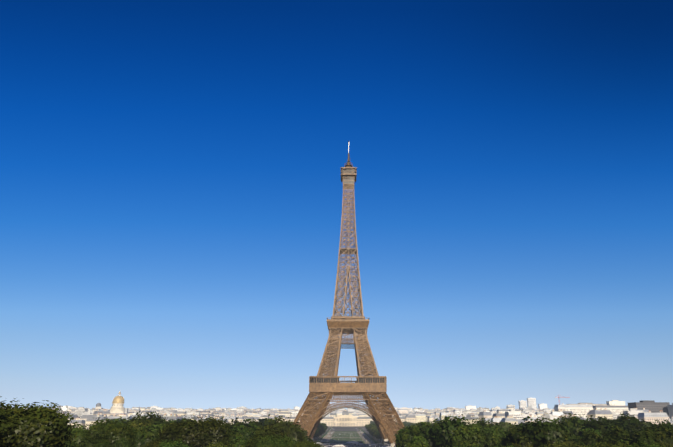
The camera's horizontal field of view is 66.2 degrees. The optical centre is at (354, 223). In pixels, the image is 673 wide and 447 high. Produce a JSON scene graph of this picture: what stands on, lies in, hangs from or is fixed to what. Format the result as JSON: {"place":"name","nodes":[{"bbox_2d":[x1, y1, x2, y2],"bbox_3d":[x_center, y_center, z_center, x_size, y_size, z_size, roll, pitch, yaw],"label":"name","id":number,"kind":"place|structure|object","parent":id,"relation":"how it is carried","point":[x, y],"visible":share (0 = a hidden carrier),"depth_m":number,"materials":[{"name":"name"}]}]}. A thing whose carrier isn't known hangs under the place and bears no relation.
{"place":"outdoors","nodes":[
{"label":"outdoors","id":0,"kind":"place"},
{"bbox_2d":[0,0,672,409],"label":"sky","id":1,"kind":"structure","parent":0,"point":[171,186],"materials":[{"name":"blue"}]},
{"bbox_2d":[312,426,392,443],"bbox_3d":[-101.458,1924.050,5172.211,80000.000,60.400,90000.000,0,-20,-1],"label":"ground","id":2,"kind":"structure","parent":0,"point":[347,428],"depth_m":1186.18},
{"bbox_2d":[0,396,80,446],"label":"tree","id":3,"kind":"object","parent":2,"relation":"on","point":[36,426],"visible":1,"depth_m":51.05,"materials":[{"name":"green plant"}]},
{"bbox_2d":[63,434,83,446],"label":"tree","id":4,"kind":"object","parent":2,"relation":"on","point":[67,443],"visible":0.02,"depth_m":82.30,"materials":[{"name":"green plant"}]},
{"bbox_2d":[65,422,90,446],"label":"tree","id":5,"kind":"object","parent":2,"relation":"on","point":[80,431],"visible":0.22,"depth_m":99.96,"materials":[{"name":"green plant"}]},
{"bbox_2d":[79,416,137,446],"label":"tree","id":6,"kind":"object","parent":2,"relation":"on","point":[110,431],"visible":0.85,"depth_m":88.58,"materials":[{"name":"green plant"}]},
{"bbox_2d":[93,437,134,446],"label":"tree","id":7,"kind":"object","parent":2,"relation":"on","point":[119,444],"visible":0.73,"depth_m":86.15,"materials":[{"name":"green plant"}]},
{"bbox_2d":[126,417,152,431],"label":"tree","id":8,"kind":"object","parent":2,"relation":"on","point":[137,423],"visible":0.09,"depth_m":150.56,"materials":[{"name":"green plant"}]},
{"bbox_2d":[133,424,161,446],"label":"tree","id":9,"kind":"object","parent":2,"relation":"on","point":[147,436],"visible":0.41,"depth_m":108.61,"materials":[{"name":"green plant"}]},
{"bbox_2d":[127,411,171,429],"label":"tree","id":10,"kind":"object","parent":2,"relation":"on","point":[155,419],"visible":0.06,"depth_m":160.92,"materials":[{"name":"green plant"}]},
{"bbox_2d":[142,423,164,437],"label":"tree","id":11,"kind":"object","parent":2,"relation":"on","point":[158,425],"visible":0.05,"depth_m":137.13,"materials":[{"name":"green plant"}]},
{"bbox_2d":[141,437,166,446],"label":"tree","id":12,"kind":"object","parent":2,"relation":"on","point":[155,444],"visible":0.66,"depth_m":94.28,"materials":[{"name":"green plant"}]},
{"bbox_2d":[159,438,191,446],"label":"tree","id":13,"kind":"object","parent":2,"relation":"on","point":[174,444],"visible":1,"depth_m":89.24,"materials":[{"name":"green plant"}]},
{"bbox_2d":[168,418,185,422],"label":"tree","id":14,"kind":"object","parent":2,"relation":"on","point":[178,420],"visible":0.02,"depth_m":347.13,"materials":[{"name":"green plant"}]},
{"bbox_2d":[149,415,233,446],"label":"tree","id":15,"kind":"object","parent":2,"relation":"on","point":[197,433],"visible":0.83,"depth_m":95.36,"materials":[{"name":"green plant"}]},
{"bbox_2d":[203,440,229,446],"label":"tree","id":16,"kind":"object","parent":2,"relation":"on","point":[216,445],"visible":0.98,"depth_m":93.01,"materials":[{"name":"green plant"}]},
{"bbox_2d":[203,416,244,444],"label":"tree","id":17,"kind":"object","parent":2,"relation":"on","point":[236,432],"visible":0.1,"depth_m":129.95,"materials":[{"name":"green plant"}]},
{"bbox_2d":[229,433,249,446],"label":"tree","id":18,"kind":"object","parent":2,"relation":"on","point":[237,442],"visible":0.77,"depth_m":113.33,"materials":[{"name":"green plant"}]},
{"bbox_2d":[232,422,257,439],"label":"tree","id":19,"kind":"object","parent":2,"relation":"on","point":[244,432],"visible":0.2,"depth_m":158.22,"materials":[{"name":"green plant"}]},
{"bbox_2d":[223,417,268,429],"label":"tree","id":20,"kind":"object","parent":2,"relation":"on","point":[259,424],"visible":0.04,"depth_m":190.77,"materials":[{"name":"green plant"}]},
{"bbox_2d":[243,430,280,446],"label":"tree","id":21,"kind":"object","parent":2,"relation":"on","point":[252,442],"visible":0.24,"depth_m":101.73,"materials":[{"name":"green plant"}]},
{"bbox_2d":[257,418,272,425],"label":"tree","id":22,"kind":"object","parent":2,"relation":"on","point":[262,420],"visible":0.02,"depth_m":358.86,"materials":[{"name":"green plant"}]},
{"bbox_2d":[252,423,290,438],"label":"tree","id":23,"kind":"object","parent":2,"relation":"on","point":[269,430],"visible":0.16,"depth_m":121.19,"materials":[{"name":"green plant"}]},
{"bbox_2d":[255,433,298,446],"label":"tree","id":24,"kind":"object","parent":2,"relation":"on","point":[282,442],"visible":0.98,"depth_m":97.03,"materials":[{"name":"green plant"}]},
{"bbox_2d":[2,405,553,414],"bbox_3d":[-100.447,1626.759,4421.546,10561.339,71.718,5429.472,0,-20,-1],"label":"city blocks","id":25,"kind":"structure","parent":2,"relation":"on","point":[415,410],"depth_m":2432.29,"materials":[{"name":"stone"}]},
{"bbox_2d":[261,414,304,444],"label":"tree","id":26,"kind":"object","parent":2,"relation":"on","point":[297,434],"visible":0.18,"depth_m":174.41,"materials":[{"name":"green plant"}]},
{"bbox_2d":[293,439,323,446],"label":"tree","id":27,"kind":"object","parent":2,"relation":"on","point":[306,444],"visible":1,"depth_m":97.21,"materials":[{"name":"green plant"}]},
{"bbox_2d":[274,409,415,425],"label":"buildings","id":28,"kind":"structure","parent":2,"relation":"on","point":[345,418],"depth_m":1426.33,"materials":[{"name":"stone"}]},
{"bbox_2d":[293,141,403,446],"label":"eiffel tower","id":29,"kind":"structure","parent":2,"relation":"on","point":[365,385],"depth_m":495.07,"materials":[{"name":"metal"}]},
{"bbox_2d":[24,403,672,429],"bbox_3d":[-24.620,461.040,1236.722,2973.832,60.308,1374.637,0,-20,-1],"label":"city blocks","id":30,"kind":"structure","parent":2,"relation":"on","point":[87,416],"depth_m":873.50,"materials":[{"name":"stone"}]},
{"bbox_2d":[57,392,669,417],"bbox_3d":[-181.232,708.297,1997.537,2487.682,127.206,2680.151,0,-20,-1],"label":"buildings","id":31,"kind":"structure","parent":2,"relation":"on","point":[580,409],"depth_m":1066.98,"materials":[{"name":"stone"}]},
{"bbox_2d":[394,421,439,446],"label":"tree","id":32,"kind":"object","parent":2,"relation":"on","point":[407,434],"visible":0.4,"depth_m":152.21,"materials":[{"name":"green plant"}]},
{"bbox_2d":[404,435,431,446],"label":"tree","id":33,"kind":"object","parent":2,"relation":"on","point":[420,440],"visible":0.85,"depth_m":112.49,"materials":[{"name":"green plant"}]},
{"bbox_2d":[429,413,482,446],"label":"tree","id":34,"kind":"object","parent":2,"relation":"on","point":[446,427],"visible":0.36,"depth_m":144.52,"materials":[{"name":"green plant"}]},
{"bbox_2d":[455,437,481,446],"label":"tree","id":35,"kind":"object","parent":2,"relation":"on","point":[468,442],"visible":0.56,"depth_m":107.75,"materials":[{"name":"green plant"}]},
{"bbox_2d":[459,443,478,446],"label":"tree","id":36,"kind":"object","parent":2,"relation":"on","point":[466,445],"visible":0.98,"depth_m":98.25,"materials":[{"name":"green plant"}]},
{"bbox_2d":[448,425,493,446],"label":"tree","id":37,"kind":"object","parent":2,"relation":"on","point":[467,434],"visible":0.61,"depth_m":118.54,"materials":[{"name":"green plant"}]},
{"bbox_2d":[468,417,507,434],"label":"tree","id":38,"kind":"object","parent":2,"relation":"on","point":[483,423],"visible":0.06,"depth_m":181.69,"materials":[{"name":"green plant"}]},
{"bbox_2d":[481,426,506,446],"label":"tree","id":39,"kind":"object","parent":2,"relation":"on","point":[493,440],"visible":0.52,"depth_m":135.47,"materials":[{"name":"green plant"}]},
{"bbox_2d":[489,422,510,430],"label":"tree","id":40,"kind":"object","parent":2,"relation":"on","point":[505,425],"visible":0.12,"depth_m":373.25,"materials":[{"name":"green plant"}]},
{"bbox_2d":[494,430,515,446],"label":"tree","id":41,"kind":"object","parent":2,"relation":"on","point":[503,442],"visible":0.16,"depth_m":116.99,"materials":[{"name":"green plant"}]},
{"bbox_2d":[506,424,519,431],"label":"tree","id":42,"kind":"object","parent":2,"relation":"on","point":[509,428],"visible":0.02,"depth_m":190.31,"materials":[{"name":"green plant"}]},
{"bbox_2d":[512,436,534,446],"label":"tree","id":43,"kind":"object","parent":2,"relation":"on","point":[524,443],"visible":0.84,"depth_m":108.34,"materials":[{"name":"green plant"}]},
{"bbox_2d":[502,416,571,446],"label":"tree","id":44,"kind":"object","parent":2,"relation":"on","point":[537,431],"visible":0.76,"depth_m":109.09,"materials":[{"name":"green plant"}]},
{"bbox_2d":[542,440,570,446],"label":"tree","id":45,"kind":"object","parent":2,"relation":"on","point":[555,443],"visible":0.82,"depth_m":95.22,"materials":[{"name":"green plant"}]},
{"bbox_2d":[540,429,576,446],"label":"tree","id":46,"kind":"object","parent":2,"relation":"on","point":[567,441],"visible":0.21,"depth_m":107.02,"materials":[{"name":"green plant"}]},
{"bbox_2d":[552,413,589,438],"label":"tree","id":47,"kind":"object","parent":2,"relation":"on","point":[574,421],"visible":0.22,"depth_m":172.58,"materials":[{"name":"green plant"}]},
{"bbox_2d":[565,426,577,442],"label":"tree","id":48,"kind":"object","parent":2,"relation":"on","point":[572,438],"visible":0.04,"depth_m":152.91,"materials":[{"name":"green plant"}]},
{"bbox_2d":[557,441,586,446],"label":"tree","id":49,"kind":"object","parent":2,"relation":"on","point":[571,445],"visible":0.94,"depth_m":93.01,"materials":[{"name":"green plant"}]},
{"bbox_2d":[576,441,595,446],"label":"tree","id":50,"kind":"object","parent":2,"relation":"on","point":[591,445],"visible":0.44,"depth_m":95.95,"materials":[{"name":"green plant"}]},
{"bbox_2d":[574,426,601,442],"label":"tree","id":51,"kind":"object","parent":2,"relation":"on","point":[576,439],"visible":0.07,"depth_m":130.53,"materials":[{"name":"green plant"}]},
{"bbox_2d":[575,428,602,446],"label":"tree","id":52,"kind":"object","parent":2,"relation":"on","point":[589,437],"visible":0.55,"depth_m":109.53,"materials":[{"name":"green plant"}]},
{"bbox_2d":[578,414,629,434],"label":"tree","id":53,"kind":"object","parent":2,"relation":"on","point":[601,427],"visible":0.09,"depth_m":155.44,"materials":[{"name":"green plant"}]},
{"bbox_2d":[593,439,629,446],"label":"tree","id":54,"kind":"object","parent":2,"relation":"on","point":[612,445],"visible":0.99,"depth_m":72.21,"materials":[{"name":"green plant"}]},
{"bbox_2d":[597,424,629,445],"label":"tree","id":55,"kind":"object","parent":2,"relation":"on","point":[616,433],"visible":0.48,"depth_m":107.44,"materials":[{"name":"green plant"}]},
{"bbox_2d":[614,439,631,444],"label":"tree","id":56,"kind":"object","parent":2,"relation":"on","point":[626,442],"visible":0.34,"depth_m":102.04,"materials":[{"name":"green plant"}]},
{"bbox_2d":[610,413,648,431],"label":"tree","id":57,"kind":"object","parent":2,"relation":"on","point":[632,422],"visible":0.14,"depth_m":180.36,"materials":[{"name":"green plant"}]},
{"bbox_2d":[620,425,661,446],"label":"tree","id":58,"kind":"object","parent":2,"relation":"on","point":[635,436],"visible":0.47,"depth_m":100.39,"materials":[{"name":"green plant"}]},
{"bbox_2d":[627,438,660,446],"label":"tree","id":59,"kind":"object","parent":2,"relation":"on","point":[652,444],"visible":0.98,"depth_m":70.98,"materials":[{"name":"green plant"}]},
{"bbox_2d":[642,424,672,445],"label":"tree","id":60,"kind":"object","parent":2,"relation":"on","point":[666,435],"visible":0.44,"depth_m":103.27,"materials":[{"name":"green plant"}]},
{"bbox_2d":[649,418,672,430],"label":"tree","id":61,"kind":"object","parent":2,"relation":"on","point":[669,424],"visible":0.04,"depth_m":131.51,"materials":[{"name":"green plant"}]},
{"bbox_2d":[654,441,672,446],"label":"tree","id":62,"kind":"object","parent":2,"relation":"on","point":[663,444],"visible":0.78,"depth_m":83.36,"materials":[{"name":"green plant"}]},
{"bbox_2d":[320,431,395,446],"bbox_3d":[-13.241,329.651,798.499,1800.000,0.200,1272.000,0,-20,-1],"label":"park and roads","id":63,"kind":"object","parent":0,"point":[347,438],"visible":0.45,"depth_m":701.67,"materials":[{"name":"green plant"}]},
{"bbox_2d":[316,427,376,442],"bbox_3d":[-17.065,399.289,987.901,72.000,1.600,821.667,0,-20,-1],"label":"champ de mars hedges","id":64,"kind":"object","parent":63,"relation":"on","point":[371,438],"visible":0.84,"depth_m":775.08,"materials":[{"name":"green plant"}]},
{"bbox_2d":[314,441,386,446],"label":"kiosks","id":65,"kind":"object","parent":63,"relation":"on","point":[346,442],"visible":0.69,"depth_m":513.84,"materials":[{"name":"white fabric"}]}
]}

